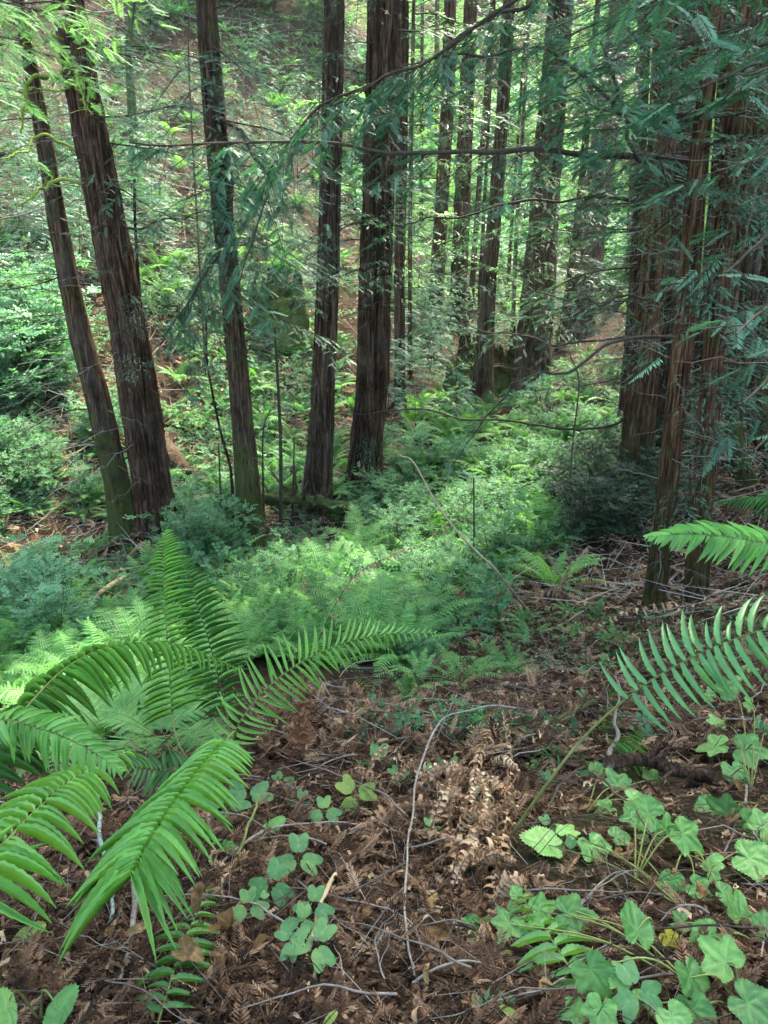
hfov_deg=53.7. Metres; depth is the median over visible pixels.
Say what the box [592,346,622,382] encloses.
huckleberry shrub
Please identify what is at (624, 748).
sword fern
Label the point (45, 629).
lady fern
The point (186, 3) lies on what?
sword fern
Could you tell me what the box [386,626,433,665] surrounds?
huckleberry shrub
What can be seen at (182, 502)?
huckleberry shrub
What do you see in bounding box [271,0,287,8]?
huckleberry shrub
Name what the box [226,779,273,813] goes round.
wood sorrel
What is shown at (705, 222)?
young redwood
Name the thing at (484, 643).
sword fern
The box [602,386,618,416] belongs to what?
huckleberry shrub
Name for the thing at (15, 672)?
lady fern
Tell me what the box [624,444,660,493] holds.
dark bush
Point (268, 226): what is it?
young redwood
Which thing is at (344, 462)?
sword fern
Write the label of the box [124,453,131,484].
huckleberry shrub
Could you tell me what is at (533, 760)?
bramble
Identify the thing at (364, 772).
dead frond
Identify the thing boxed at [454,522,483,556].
sword fern
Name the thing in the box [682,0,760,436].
redwood tree
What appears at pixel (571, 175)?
young redwood
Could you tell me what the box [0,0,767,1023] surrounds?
ground
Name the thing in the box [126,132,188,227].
young redwood
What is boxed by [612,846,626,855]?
dead leaf
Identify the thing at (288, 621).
lady fern
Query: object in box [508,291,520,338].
young redwood
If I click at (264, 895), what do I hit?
wood sorrel
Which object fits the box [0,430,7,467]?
huckleberry shrub
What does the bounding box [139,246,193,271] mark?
sword fern
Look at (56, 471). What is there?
sword fern
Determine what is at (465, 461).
sword fern
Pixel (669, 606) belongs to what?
dead frond
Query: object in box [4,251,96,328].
huckleberry shrub
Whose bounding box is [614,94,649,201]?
young redwood
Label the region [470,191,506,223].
young redwood
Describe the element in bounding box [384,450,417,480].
huckleberry shrub
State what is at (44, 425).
huckleberry shrub
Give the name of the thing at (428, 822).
wood sorrel
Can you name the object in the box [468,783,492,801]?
wood sorrel
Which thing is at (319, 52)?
sword fern
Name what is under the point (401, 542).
sword fern
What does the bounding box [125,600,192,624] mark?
lady fern
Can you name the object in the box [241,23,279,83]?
young redwood
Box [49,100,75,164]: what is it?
young redwood
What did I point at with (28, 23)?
redwood tree
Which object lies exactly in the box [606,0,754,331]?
redwood tree
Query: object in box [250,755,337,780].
twig
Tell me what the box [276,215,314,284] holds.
young redwood
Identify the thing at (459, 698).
twig
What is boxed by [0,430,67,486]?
huckleberry shrub
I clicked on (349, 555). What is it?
lady fern
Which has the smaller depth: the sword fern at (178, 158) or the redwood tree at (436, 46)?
the sword fern at (178, 158)
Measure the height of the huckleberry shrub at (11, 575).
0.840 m
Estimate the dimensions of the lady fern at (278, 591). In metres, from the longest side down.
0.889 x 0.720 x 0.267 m
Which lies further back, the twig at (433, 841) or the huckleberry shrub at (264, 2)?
the huckleberry shrub at (264, 2)
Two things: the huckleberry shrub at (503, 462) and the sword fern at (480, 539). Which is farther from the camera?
the huckleberry shrub at (503, 462)
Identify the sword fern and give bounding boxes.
[0,457,29,477]
[0,542,50,574]
[0,636,236,985]
[1,494,52,515]
[2,541,64,566]
[18,493,63,513]
[23,568,93,603]
[31,557,109,595]
[36,460,79,484]
[56,480,104,506]
[57,497,103,520]
[57,529,436,965]
[60,535,111,562]
[68,221,90,239]
[69,442,96,458]
[72,528,121,554]
[75,432,124,446]
[76,264,98,276]
[90,505,106,517]
[99,577,154,600]
[100,84,140,98]
[104,108,120,125]
[110,541,175,583]
[121,189,152,200]
[135,886,224,1023]
[137,41,161,51]
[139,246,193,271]
[139,257,167,279]
[143,267,193,296]
[152,188,171,196]
[153,197,198,213]
[156,357,207,382]
[157,120,194,133]
[160,248,194,261]
[160,392,203,417]
[161,50,184,63]
[164,408,199,426]
[168,154,199,168]
[170,455,191,475]
[172,111,202,123]
[173,0,195,13]
[179,406,218,429]
[180,342,214,360]
[190,454,212,468]
[196,171,208,185]
[198,386,227,401]
[199,460,233,488]
[207,413,261,436]
[208,344,256,359]
[214,477,278,489]
[232,36,250,45]
[238,247,255,257]
[248,363,275,377]
[249,222,294,236]
[250,374,276,391]
[252,407,287,425]
[253,400,292,422]
[256,432,289,451]
[258,457,292,473]
[259,468,303,489]
[261,93,285,105]
[264,439,301,462]
[266,424,306,444]
[268,89,289,100]
[269,441,337,466]
[273,72,296,83]
[281,395,309,414]
[290,190,311,206]
[291,0,311,12]
[295,370,341,382]
[295,429,348,445]
[296,462,343,484]
[297,433,349,462]
[298,474,363,496]
[303,427,347,439]
[305,354,353,377]
[307,47,322,59]
[308,399,348,407]
[333,458,347,475]
[335,373,355,390]
[337,333,356,346]
[339,393,354,406]
[340,246,356,260]
[344,185,361,196]
[354,532,425,559]
[355,546,424,569]
[355,676,457,715]
[363,517,396,540]
[369,657,454,693]
[377,648,449,676]
[383,447,456,482]
[383,458,431,488]
[383,472,408,495]
[383,529,454,561]
[384,442,452,465]
[386,492,413,509]
[395,413,441,439]
[396,388,435,411]
[398,405,438,423]
[399,648,441,668]
[400,404,464,420]
[400,509,449,543]
[411,403,479,428]
[411,505,463,529]
[411,552,501,592]
[412,488,455,514]
[416,414,485,437]
[417,382,462,399]
[419,530,479,560]
[421,640,514,691]
[424,474,454,495]
[426,418,473,441]
[426,523,472,540]
[428,433,493,452]
[431,428,507,479]
[432,410,506,441]
[433,476,504,494]
[434,457,498,489]
[439,544,525,584]
[451,445,532,486]
[452,570,525,594]
[453,517,505,557]
[454,399,497,424]
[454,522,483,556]
[459,501,540,532]
[461,449,517,470]
[463,638,500,658]
[463,646,537,673]
[468,390,510,414]
[475,410,520,435]
[475,424,534,451]
[476,409,528,440]
[480,465,538,490]
[480,638,535,674]
[484,466,539,483]
[484,496,524,521]
[488,486,573,532]
[490,530,544,554]
[492,409,531,428]
[496,436,557,457]
[497,419,557,439]
[498,551,569,584]
[501,390,543,404]
[501,447,534,468]
[501,619,549,641]
[502,392,545,413]
[504,888,592,987]
[505,534,563,562]
[506,595,767,842]
[506,605,542,627]
[507,511,535,534]
[508,482,541,501]
[510,487,560,518]
[510,509,593,553]
[512,544,606,596]
[514,452,551,478]
[515,412,552,430]
[518,417,584,444]
[524,431,579,453]
[524,483,579,514]
[525,683,656,777]
[526,449,580,483]
[536,412,582,426]
[544,384,576,399]
[548,410,605,439]
[550,599,582,616]
[552,621,593,636]
[555,380,610,405]
[561,406,605,427]
[565,384,598,398]
[572,596,619,622]
[574,344,593,357]
[583,411,616,422]
[586,407,616,418]
[594,619,634,645]
[600,385,619,395]
[643,495,767,576]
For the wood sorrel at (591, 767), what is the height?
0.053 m
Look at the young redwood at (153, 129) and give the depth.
20.02 m
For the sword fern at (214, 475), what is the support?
on the ground at (260, 662)
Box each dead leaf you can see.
[64,921,84,934]
[104,926,113,936]
[125,922,145,935]
[171,935,204,962]
[191,881,203,912]
[208,908,236,931]
[209,950,225,962]
[253,934,268,949]
[362,907,372,917]
[422,963,429,984]
[425,916,453,940]
[426,890,438,907]
[534,965,548,976]
[539,977,551,994]
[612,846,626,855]
[671,867,677,875]
[694,880,707,899]
[701,783,710,794]
[733,777,742,790]
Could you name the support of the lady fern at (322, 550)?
on the ground at (260, 662)
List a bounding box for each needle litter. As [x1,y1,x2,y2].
[0,713,767,1023]
[228,550,767,772]
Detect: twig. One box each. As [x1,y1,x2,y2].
[200,821,381,876]
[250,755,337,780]
[274,750,406,814]
[303,872,337,990]
[338,896,461,1000]
[382,670,536,722]
[403,705,516,975]
[411,837,483,847]
[421,591,581,681]
[449,654,545,685]
[468,727,561,758]
[507,576,578,601]
[517,581,634,643]
[592,772,657,847]
[744,784,758,840]
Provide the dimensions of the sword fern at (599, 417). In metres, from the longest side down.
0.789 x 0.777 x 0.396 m
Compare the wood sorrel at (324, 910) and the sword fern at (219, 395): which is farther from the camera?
the sword fern at (219, 395)
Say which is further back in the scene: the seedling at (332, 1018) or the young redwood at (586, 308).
the young redwood at (586, 308)
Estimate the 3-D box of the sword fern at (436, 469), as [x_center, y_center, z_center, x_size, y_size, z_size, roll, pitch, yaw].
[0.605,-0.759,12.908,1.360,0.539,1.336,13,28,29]
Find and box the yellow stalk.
[236,794,261,854]
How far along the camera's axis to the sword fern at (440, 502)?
11.35 m
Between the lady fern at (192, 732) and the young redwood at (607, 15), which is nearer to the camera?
the lady fern at (192, 732)
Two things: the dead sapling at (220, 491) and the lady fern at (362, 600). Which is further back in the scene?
the dead sapling at (220, 491)
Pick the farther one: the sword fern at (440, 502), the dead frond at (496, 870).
the sword fern at (440, 502)
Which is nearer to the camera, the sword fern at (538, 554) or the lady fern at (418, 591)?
the lady fern at (418, 591)
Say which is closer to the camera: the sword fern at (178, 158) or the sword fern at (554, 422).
the sword fern at (554, 422)
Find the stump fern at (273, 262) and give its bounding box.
[258,257,290,266]
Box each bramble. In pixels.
[437,713,494,750]
[491,885,678,998]
[519,824,678,904]
[527,714,590,772]
[557,972,692,1023]
[586,761,662,814]
[619,793,703,876]
[619,899,678,955]
[632,934,767,1023]
[658,850,732,906]
[667,888,767,953]
[689,665,759,738]
[693,792,760,835]
[695,679,767,791]
[708,808,767,882]
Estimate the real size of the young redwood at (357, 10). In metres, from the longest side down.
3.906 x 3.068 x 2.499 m
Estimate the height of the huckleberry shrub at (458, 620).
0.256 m
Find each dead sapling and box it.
[120,179,160,535]
[179,13,206,376]
[198,321,235,525]
[198,443,232,516]
[256,410,281,519]
[267,327,282,525]
[286,434,305,521]
[400,455,529,611]
[457,478,504,572]
[549,354,602,477]
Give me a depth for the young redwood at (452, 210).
25.54 m
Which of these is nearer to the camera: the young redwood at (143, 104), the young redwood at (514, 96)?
the young redwood at (143, 104)
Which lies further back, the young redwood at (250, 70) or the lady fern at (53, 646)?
the young redwood at (250, 70)
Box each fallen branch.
[449,699,596,748]
[602,735,713,783]
[607,675,622,767]
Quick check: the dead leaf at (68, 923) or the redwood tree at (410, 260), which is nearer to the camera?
the dead leaf at (68, 923)
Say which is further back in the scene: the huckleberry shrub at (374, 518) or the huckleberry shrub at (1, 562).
the huckleberry shrub at (374, 518)
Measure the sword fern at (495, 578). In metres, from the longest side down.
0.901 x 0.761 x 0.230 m
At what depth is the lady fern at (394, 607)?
5.64 m
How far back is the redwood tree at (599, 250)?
25.12 m
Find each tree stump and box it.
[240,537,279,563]
[249,278,269,330]
[264,266,313,350]
[326,497,344,520]
[442,362,472,402]
[453,332,475,377]
[493,341,514,393]
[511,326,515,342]
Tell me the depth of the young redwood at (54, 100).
18.67 m
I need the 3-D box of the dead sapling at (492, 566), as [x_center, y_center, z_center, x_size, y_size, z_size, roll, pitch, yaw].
[0.564,0.280,6.616,1.383,1.286,0.647,13,25,29]
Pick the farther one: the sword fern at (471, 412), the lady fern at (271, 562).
the sword fern at (471, 412)
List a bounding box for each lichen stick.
[97,794,114,939]
[117,879,137,981]
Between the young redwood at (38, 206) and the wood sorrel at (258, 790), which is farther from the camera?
the young redwood at (38, 206)
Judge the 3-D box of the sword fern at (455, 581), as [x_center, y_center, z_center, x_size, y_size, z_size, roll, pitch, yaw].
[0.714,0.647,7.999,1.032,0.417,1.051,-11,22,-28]
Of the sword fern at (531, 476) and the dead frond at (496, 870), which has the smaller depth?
the dead frond at (496, 870)
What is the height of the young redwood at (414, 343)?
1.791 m
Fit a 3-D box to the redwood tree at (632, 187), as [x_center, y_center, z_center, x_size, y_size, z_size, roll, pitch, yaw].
[9.024,-15.350,27.432,5.593,15.916,4.900,0,22,0]
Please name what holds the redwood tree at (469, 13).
on the ground at (260, 662)
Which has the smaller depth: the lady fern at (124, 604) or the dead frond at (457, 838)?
the dead frond at (457, 838)
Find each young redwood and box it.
[0,70,34,161]
[0,110,42,195]
[0,130,48,231]
[0,148,71,242]
[0,172,55,286]
[0,253,40,377]
[19,165,75,249]
[33,184,98,283]
[43,80,72,143]
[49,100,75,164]
[59,153,93,257]
[59,164,86,228]
[64,142,132,219]
[78,187,148,259]
[95,62,123,126]
[97,3,133,58]
[108,55,150,127]
[114,112,160,202]
[115,65,171,137]
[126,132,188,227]
[130,181,192,260]
[136,0,174,41]
[137,94,172,163]
[160,259,197,320]
[172,52,201,103]
[183,140,205,191]
[186,167,213,239]
[186,224,217,298]
[187,209,251,283]
[188,105,205,147]
[200,266,221,316]
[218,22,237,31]
[227,107,252,155]
[233,174,264,221]
[235,138,278,199]
[237,192,288,248]
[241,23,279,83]
[246,76,285,137]
[258,119,293,166]
[270,160,295,201]
[273,74,308,119]
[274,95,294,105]
[276,100,298,152]
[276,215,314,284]
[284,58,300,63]
[289,0,318,25]
[292,170,314,206]
[299,107,311,135]
[304,265,339,323]
[305,69,321,110]
[314,6,323,45]
[341,151,361,200]
[342,117,363,162]
[343,162,432,218]
[344,13,359,62]
[345,0,366,33]
[345,92,419,145]
[348,84,418,111]
[353,130,454,186]
[354,41,366,81]
[356,3,419,68]
[387,338,415,416]
[389,308,412,369]
[391,176,427,284]
[391,225,444,312]
[391,286,424,349]
[394,352,438,421]
[405,258,450,337]
[405,310,450,385]
[406,282,451,354]
[407,146,491,296]
[408,58,452,191]
[408,108,456,171]
[409,2,432,51]
[409,12,456,103]
[414,154,454,230]
[417,89,491,154]
[423,279,471,352]
[424,2,479,68]
[425,70,484,123]
[425,355,480,432]
[431,0,462,11]
[431,0,485,83]
[443,265,472,320]
[446,214,506,271]
[448,148,489,221]
[450,132,491,217]
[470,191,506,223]
[471,158,533,214]
[472,285,513,337]
[473,100,536,149]
[476,230,525,278]
[481,0,524,40]
[485,199,573,275]
[491,81,535,123]
[496,235,522,295]
[497,50,530,81]
[506,101,536,183]
[506,108,537,179]
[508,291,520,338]
[511,51,542,106]
[520,168,574,226]
[521,0,547,61]
[524,129,574,177]
[529,175,577,208]
[536,1,580,70]
[555,242,567,309]
[557,174,578,280]
[559,127,588,236]
[566,38,597,118]
[567,286,602,337]
[572,16,605,92]
[573,0,604,35]
[576,195,626,240]
[579,3,608,31]
[594,39,636,114]
[594,72,649,126]
[599,235,630,295]
[603,218,626,273]
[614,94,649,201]
[701,139,734,289]
[702,83,716,259]
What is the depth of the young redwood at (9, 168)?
14.94 m
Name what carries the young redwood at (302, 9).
on the ground at (260, 662)
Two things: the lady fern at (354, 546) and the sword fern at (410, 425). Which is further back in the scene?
the sword fern at (410, 425)
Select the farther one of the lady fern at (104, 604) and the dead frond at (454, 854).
the lady fern at (104, 604)
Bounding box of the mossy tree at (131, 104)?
[107,1,156,201]
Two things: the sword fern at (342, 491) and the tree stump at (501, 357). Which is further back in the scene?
the tree stump at (501, 357)
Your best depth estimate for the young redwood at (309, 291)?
17.86 m
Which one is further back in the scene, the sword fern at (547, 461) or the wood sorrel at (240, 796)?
the sword fern at (547, 461)
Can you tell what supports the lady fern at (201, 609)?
on the ground at (260, 662)
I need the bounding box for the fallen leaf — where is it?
[12,921,46,948]
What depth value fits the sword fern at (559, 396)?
16.80 m
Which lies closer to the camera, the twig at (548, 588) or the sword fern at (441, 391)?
the twig at (548, 588)
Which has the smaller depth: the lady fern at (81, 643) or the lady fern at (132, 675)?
the lady fern at (132, 675)
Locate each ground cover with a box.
[0,0,427,312]
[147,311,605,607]
[343,581,767,752]
[391,0,730,314]
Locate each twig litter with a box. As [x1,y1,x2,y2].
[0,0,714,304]
[0,198,767,620]
[0,355,348,606]
[0,716,767,1023]
[244,559,767,830]
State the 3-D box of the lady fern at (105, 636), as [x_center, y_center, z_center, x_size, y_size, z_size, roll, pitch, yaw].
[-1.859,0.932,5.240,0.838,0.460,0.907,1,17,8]
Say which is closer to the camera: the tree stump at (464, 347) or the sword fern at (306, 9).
the tree stump at (464, 347)
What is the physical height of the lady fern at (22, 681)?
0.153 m
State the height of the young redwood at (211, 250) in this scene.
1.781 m
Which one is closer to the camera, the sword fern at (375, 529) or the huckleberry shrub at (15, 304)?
the sword fern at (375, 529)
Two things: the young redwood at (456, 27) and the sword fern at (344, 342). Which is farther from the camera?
the young redwood at (456, 27)
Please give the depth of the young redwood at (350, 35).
32.98 m
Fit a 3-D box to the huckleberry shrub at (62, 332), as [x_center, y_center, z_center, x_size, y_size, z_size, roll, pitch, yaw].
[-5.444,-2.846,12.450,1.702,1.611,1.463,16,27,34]
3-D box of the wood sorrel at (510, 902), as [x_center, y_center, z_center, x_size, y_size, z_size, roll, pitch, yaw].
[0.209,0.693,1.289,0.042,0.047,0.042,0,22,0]
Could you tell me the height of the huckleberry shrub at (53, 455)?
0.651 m
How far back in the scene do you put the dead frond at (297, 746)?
2.01 m
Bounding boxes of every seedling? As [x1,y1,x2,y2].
[0,983,79,1023]
[212,815,286,860]
[323,1010,337,1023]
[462,913,489,938]
[499,1001,517,1017]
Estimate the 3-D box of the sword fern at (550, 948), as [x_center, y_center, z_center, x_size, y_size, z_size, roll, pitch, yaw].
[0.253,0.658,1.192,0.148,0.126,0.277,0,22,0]
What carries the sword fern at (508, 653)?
on the ground at (260, 662)
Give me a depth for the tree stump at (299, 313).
16.28 m
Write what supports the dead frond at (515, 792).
on the ground at (260, 662)
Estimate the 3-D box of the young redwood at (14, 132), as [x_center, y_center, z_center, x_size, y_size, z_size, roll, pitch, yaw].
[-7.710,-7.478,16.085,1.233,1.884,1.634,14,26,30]
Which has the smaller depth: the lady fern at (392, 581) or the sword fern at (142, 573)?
the lady fern at (392, 581)
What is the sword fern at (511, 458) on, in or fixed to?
on the ground at (260, 662)
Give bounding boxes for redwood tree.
[0,0,172,544]
[0,0,180,176]
[0,0,285,538]
[86,0,767,613]
[113,0,367,546]
[188,0,444,520]
[242,0,553,500]
[269,0,542,384]
[272,0,356,22]
[339,0,493,411]
[341,0,525,346]
[342,2,767,493]
[393,0,610,402]
[406,0,496,248]
[407,0,571,332]
[408,0,477,220]
[408,0,525,325]
[413,0,591,327]
[450,0,649,394]
[467,0,626,322]
[477,0,613,339]
[499,0,767,503]
[526,0,634,340]
[554,0,627,352]
[555,5,651,434]
[556,0,767,608]
[566,0,759,459]
[569,9,651,299]
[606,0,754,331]
[621,3,734,363]
[623,3,730,415]
[639,0,767,490]
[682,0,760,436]
[684,112,767,454]
[693,0,733,395]
[723,156,767,469]
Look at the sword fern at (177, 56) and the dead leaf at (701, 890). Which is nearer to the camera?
the dead leaf at (701, 890)
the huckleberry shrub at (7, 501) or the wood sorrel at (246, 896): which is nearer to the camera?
the wood sorrel at (246, 896)
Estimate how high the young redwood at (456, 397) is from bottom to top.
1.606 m
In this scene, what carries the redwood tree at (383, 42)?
on the ground at (260, 662)
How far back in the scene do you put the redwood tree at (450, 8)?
20.99 m
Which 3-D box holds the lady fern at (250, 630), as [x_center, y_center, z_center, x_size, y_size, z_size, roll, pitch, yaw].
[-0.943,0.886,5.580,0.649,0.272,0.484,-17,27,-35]
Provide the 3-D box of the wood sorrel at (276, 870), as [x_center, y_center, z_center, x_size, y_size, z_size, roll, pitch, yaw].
[-0.197,0.691,1.343,0.082,0.145,0.066,0,22,0]
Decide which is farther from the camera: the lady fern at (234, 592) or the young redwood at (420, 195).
the young redwood at (420, 195)
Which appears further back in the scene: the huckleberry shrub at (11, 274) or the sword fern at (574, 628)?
the huckleberry shrub at (11, 274)
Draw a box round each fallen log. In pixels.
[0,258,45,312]
[69,508,107,519]
[165,434,212,490]
[260,468,352,514]
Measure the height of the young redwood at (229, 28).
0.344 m
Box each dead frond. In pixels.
[283,680,315,768]
[288,670,311,751]
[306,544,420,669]
[337,767,388,793]
[354,794,468,837]
[360,745,404,782]
[370,757,501,878]
[387,757,433,787]
[408,759,466,784]
[408,763,524,820]
[408,827,517,861]
[429,785,461,830]
[436,749,473,905]
[440,941,478,970]
[446,767,463,832]
[450,840,478,887]
[454,805,491,834]
[458,772,494,875]
[458,776,498,807]
[468,723,509,797]
[471,849,515,868]
[476,804,509,835]
[480,700,515,909]
[487,755,519,771]
[492,870,528,903]
[494,789,527,819]
[579,602,689,670]
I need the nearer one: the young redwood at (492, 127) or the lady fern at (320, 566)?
the lady fern at (320, 566)
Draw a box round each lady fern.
[0,595,29,659]
[0,602,46,621]
[0,609,80,656]
[0,612,108,664]
[0,628,76,685]
[0,629,134,689]
[0,639,21,659]
[0,655,42,705]
[0,659,44,688]
[0,666,51,702]
[0,672,73,704]
[0,677,117,708]
[2,609,84,643]
[2,652,89,701]
[3,630,73,684]
[6,628,78,669]
[13,679,98,735]
[16,663,174,776]
[29,613,119,652]
[30,583,97,620]
[34,592,89,622]
[39,617,164,698]
[43,624,124,660]
[60,590,143,617]
[62,602,153,637]
[62,632,162,699]
[66,595,185,657]
[66,607,177,654]
[73,630,132,650]
[74,624,119,641]
[77,648,231,720]
[86,586,169,619]
[88,675,231,768]
[89,686,249,740]
[99,586,181,619]
[101,637,242,705]
[103,615,241,694]
[114,614,146,633]
[119,641,218,693]
[123,600,231,638]
[125,583,233,645]
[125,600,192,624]
[141,596,220,626]
[148,600,237,624]
[150,627,232,664]
[152,624,256,682]
[164,574,287,613]
[173,607,268,642]
[179,685,207,708]
[187,569,226,602]
[187,634,249,656]
[189,629,236,661]
[195,558,254,586]
[196,584,252,624]
[204,569,300,601]
[206,575,285,631]
[214,617,296,674]
[217,619,269,654]
[218,603,272,640]
[224,616,291,644]
[225,553,269,573]
[226,587,303,657]
[235,595,290,618]
[237,602,312,656]
[241,585,313,618]
[249,550,322,585]
[251,560,307,596]
[251,605,326,659]
[255,613,366,671]
[259,541,306,572]
[261,567,372,623]
[266,547,344,574]
[266,624,375,671]
[268,554,306,588]
[275,532,337,558]
[279,601,369,661]
[279,615,384,661]
[280,608,344,641]
[282,593,396,652]
[285,588,327,613]
[287,588,321,602]
[289,538,341,586]
[290,583,313,611]
[303,555,369,586]
[306,538,361,576]
[306,588,414,664]
[314,553,400,588]
[314,579,365,608]
[316,587,404,619]
[317,504,396,552]
[318,570,443,640]
[319,540,403,577]
[321,553,406,591]
[325,590,395,662]
[326,561,436,610]
[330,520,400,562]
[331,572,406,592]
[344,601,468,675]
[346,579,437,604]
[347,621,416,664]
[354,605,439,651]
[359,600,480,637]
[362,543,418,578]
[372,615,477,669]
[376,576,496,633]
[381,590,435,619]
[385,537,463,584]
[398,547,458,593]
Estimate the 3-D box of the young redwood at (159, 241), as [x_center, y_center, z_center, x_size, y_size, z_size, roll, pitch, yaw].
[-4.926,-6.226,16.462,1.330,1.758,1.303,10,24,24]
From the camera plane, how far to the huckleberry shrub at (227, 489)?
10.76 m
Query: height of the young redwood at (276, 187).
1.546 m
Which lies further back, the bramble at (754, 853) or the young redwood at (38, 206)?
the young redwood at (38, 206)
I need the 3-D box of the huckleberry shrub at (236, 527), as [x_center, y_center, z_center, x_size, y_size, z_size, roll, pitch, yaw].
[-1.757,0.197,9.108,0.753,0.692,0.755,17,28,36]
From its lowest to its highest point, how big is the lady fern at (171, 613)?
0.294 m
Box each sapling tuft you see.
[266,235,283,272]
[279,236,306,279]
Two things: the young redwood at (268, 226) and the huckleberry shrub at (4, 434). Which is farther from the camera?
the young redwood at (268, 226)
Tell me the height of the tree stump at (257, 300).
1.204 m
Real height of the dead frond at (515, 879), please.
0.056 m
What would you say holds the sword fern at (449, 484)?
on the ground at (260, 662)
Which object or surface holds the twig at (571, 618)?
on the ground at (260, 662)
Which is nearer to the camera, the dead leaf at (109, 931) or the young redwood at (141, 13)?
the dead leaf at (109, 931)
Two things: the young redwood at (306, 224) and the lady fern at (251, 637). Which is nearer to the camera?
the lady fern at (251, 637)
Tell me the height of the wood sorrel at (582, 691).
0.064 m
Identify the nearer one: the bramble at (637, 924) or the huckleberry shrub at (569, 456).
the bramble at (637, 924)
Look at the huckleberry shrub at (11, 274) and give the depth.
12.49 m
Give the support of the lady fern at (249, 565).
on the ground at (260, 662)
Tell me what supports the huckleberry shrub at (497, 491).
on the ground at (260, 662)
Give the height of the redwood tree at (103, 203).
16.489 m
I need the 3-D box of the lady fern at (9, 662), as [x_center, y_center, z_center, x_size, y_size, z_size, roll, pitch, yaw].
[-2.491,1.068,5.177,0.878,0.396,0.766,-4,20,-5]
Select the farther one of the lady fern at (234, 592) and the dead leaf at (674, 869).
the lady fern at (234, 592)
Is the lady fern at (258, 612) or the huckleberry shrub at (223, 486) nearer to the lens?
the lady fern at (258, 612)
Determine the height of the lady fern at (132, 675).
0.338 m
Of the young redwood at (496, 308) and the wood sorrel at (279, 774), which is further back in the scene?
the young redwood at (496, 308)
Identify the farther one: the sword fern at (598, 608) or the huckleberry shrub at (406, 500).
the huckleberry shrub at (406, 500)
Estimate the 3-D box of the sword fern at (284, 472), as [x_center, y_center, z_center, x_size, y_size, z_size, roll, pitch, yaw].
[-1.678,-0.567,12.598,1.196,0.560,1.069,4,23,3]
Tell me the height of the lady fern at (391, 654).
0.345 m
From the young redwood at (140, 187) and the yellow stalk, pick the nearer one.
the yellow stalk
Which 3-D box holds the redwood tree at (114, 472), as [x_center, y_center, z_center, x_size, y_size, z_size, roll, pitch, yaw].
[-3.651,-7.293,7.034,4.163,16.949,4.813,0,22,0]
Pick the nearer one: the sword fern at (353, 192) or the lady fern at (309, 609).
the lady fern at (309, 609)
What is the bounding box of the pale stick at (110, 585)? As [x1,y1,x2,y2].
[63,576,124,621]
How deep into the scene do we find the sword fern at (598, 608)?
6.66 m
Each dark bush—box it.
[537,453,617,545]
[538,442,605,506]
[553,429,631,506]
[561,455,630,534]
[563,460,646,536]
[564,419,634,493]
[571,460,656,540]
[589,450,657,516]
[595,442,658,496]
[600,426,621,458]
[610,407,692,448]
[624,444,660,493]
[638,445,692,491]
[653,427,662,467]
[654,414,695,459]
[654,434,743,515]
[685,397,723,441]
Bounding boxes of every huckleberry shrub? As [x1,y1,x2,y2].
[0,253,45,346]
[0,273,100,376]
[0,278,34,331]
[0,286,63,409]
[0,289,105,382]
[0,290,70,366]
[0,321,79,400]
[0,370,50,412]
[0,413,42,465]
[0,415,22,467]
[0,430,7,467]
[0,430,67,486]
[0,450,21,516]
[0,531,94,599]
[0,535,70,596]
[0,548,35,611]
[0,549,105,652]
[0,552,81,631]
[0,557,28,596]
[1,241,60,310]
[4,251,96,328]
[7,456,64,504]
[18,428,69,468]
[19,406,60,445]
[58,385,119,439]
[61,451,103,504]
[71,393,123,436]
[104,367,119,409]
[116,410,125,444]
[123,503,225,573]
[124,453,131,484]
[141,0,191,24]
[145,492,205,538]
[170,463,217,517]
[177,494,242,559]
[182,468,234,521]
[190,495,240,548]
[203,494,260,551]
[204,484,234,516]
[206,480,235,525]
[248,0,270,14]
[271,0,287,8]
[304,0,323,16]
[331,492,384,536]
[348,419,402,454]
[350,482,381,513]
[351,461,400,509]
[369,499,434,557]
[371,571,415,604]
[381,480,445,541]
[383,483,442,524]
[384,423,445,467]
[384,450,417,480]
[386,480,439,519]
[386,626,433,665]
[389,454,435,495]
[389,541,463,594]
[395,531,458,592]
[403,591,454,633]
[411,632,450,665]
[417,583,449,603]
[422,435,469,476]
[427,533,490,586]
[431,614,467,650]
[433,487,477,522]
[439,480,498,534]
[441,432,476,458]
[444,601,473,625]
[453,486,540,563]
[454,471,502,508]
[456,438,495,462]
[457,574,486,597]
[465,455,527,518]
[481,435,544,480]
[517,427,566,475]
[518,374,558,407]
[518,472,568,512]
[522,401,557,430]
[526,440,583,482]
[542,404,571,435]
[546,357,575,381]
[553,442,580,461]
[556,453,593,484]
[560,398,602,434]
[562,359,603,390]
[569,411,621,457]
[584,417,621,459]
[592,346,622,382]
[600,447,647,493]
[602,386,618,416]
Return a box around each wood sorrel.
[210,790,251,819]
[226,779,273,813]
[232,886,269,925]
[248,857,293,907]
[252,890,269,901]
[271,771,293,784]
[274,922,312,962]
[277,833,322,875]
[284,902,314,934]
[287,789,312,807]
[288,917,337,973]
[293,885,334,923]
[308,795,341,823]
[335,774,376,815]
[354,743,396,765]
[387,765,411,785]
[404,746,423,758]
[413,762,435,776]
[421,816,444,838]
[437,756,458,772]
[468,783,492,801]
[471,989,493,1009]
[495,900,517,918]
[497,990,515,1006]
[537,769,559,784]
[538,814,557,833]
[556,836,579,858]
[576,689,587,696]
[577,762,599,776]
[578,666,592,676]
[596,654,613,664]
[611,955,662,1023]
[637,823,663,844]
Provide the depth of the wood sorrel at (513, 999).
1.03 m
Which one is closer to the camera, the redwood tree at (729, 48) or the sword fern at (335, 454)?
the redwood tree at (729, 48)
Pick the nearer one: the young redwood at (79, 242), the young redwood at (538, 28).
the young redwood at (79, 242)

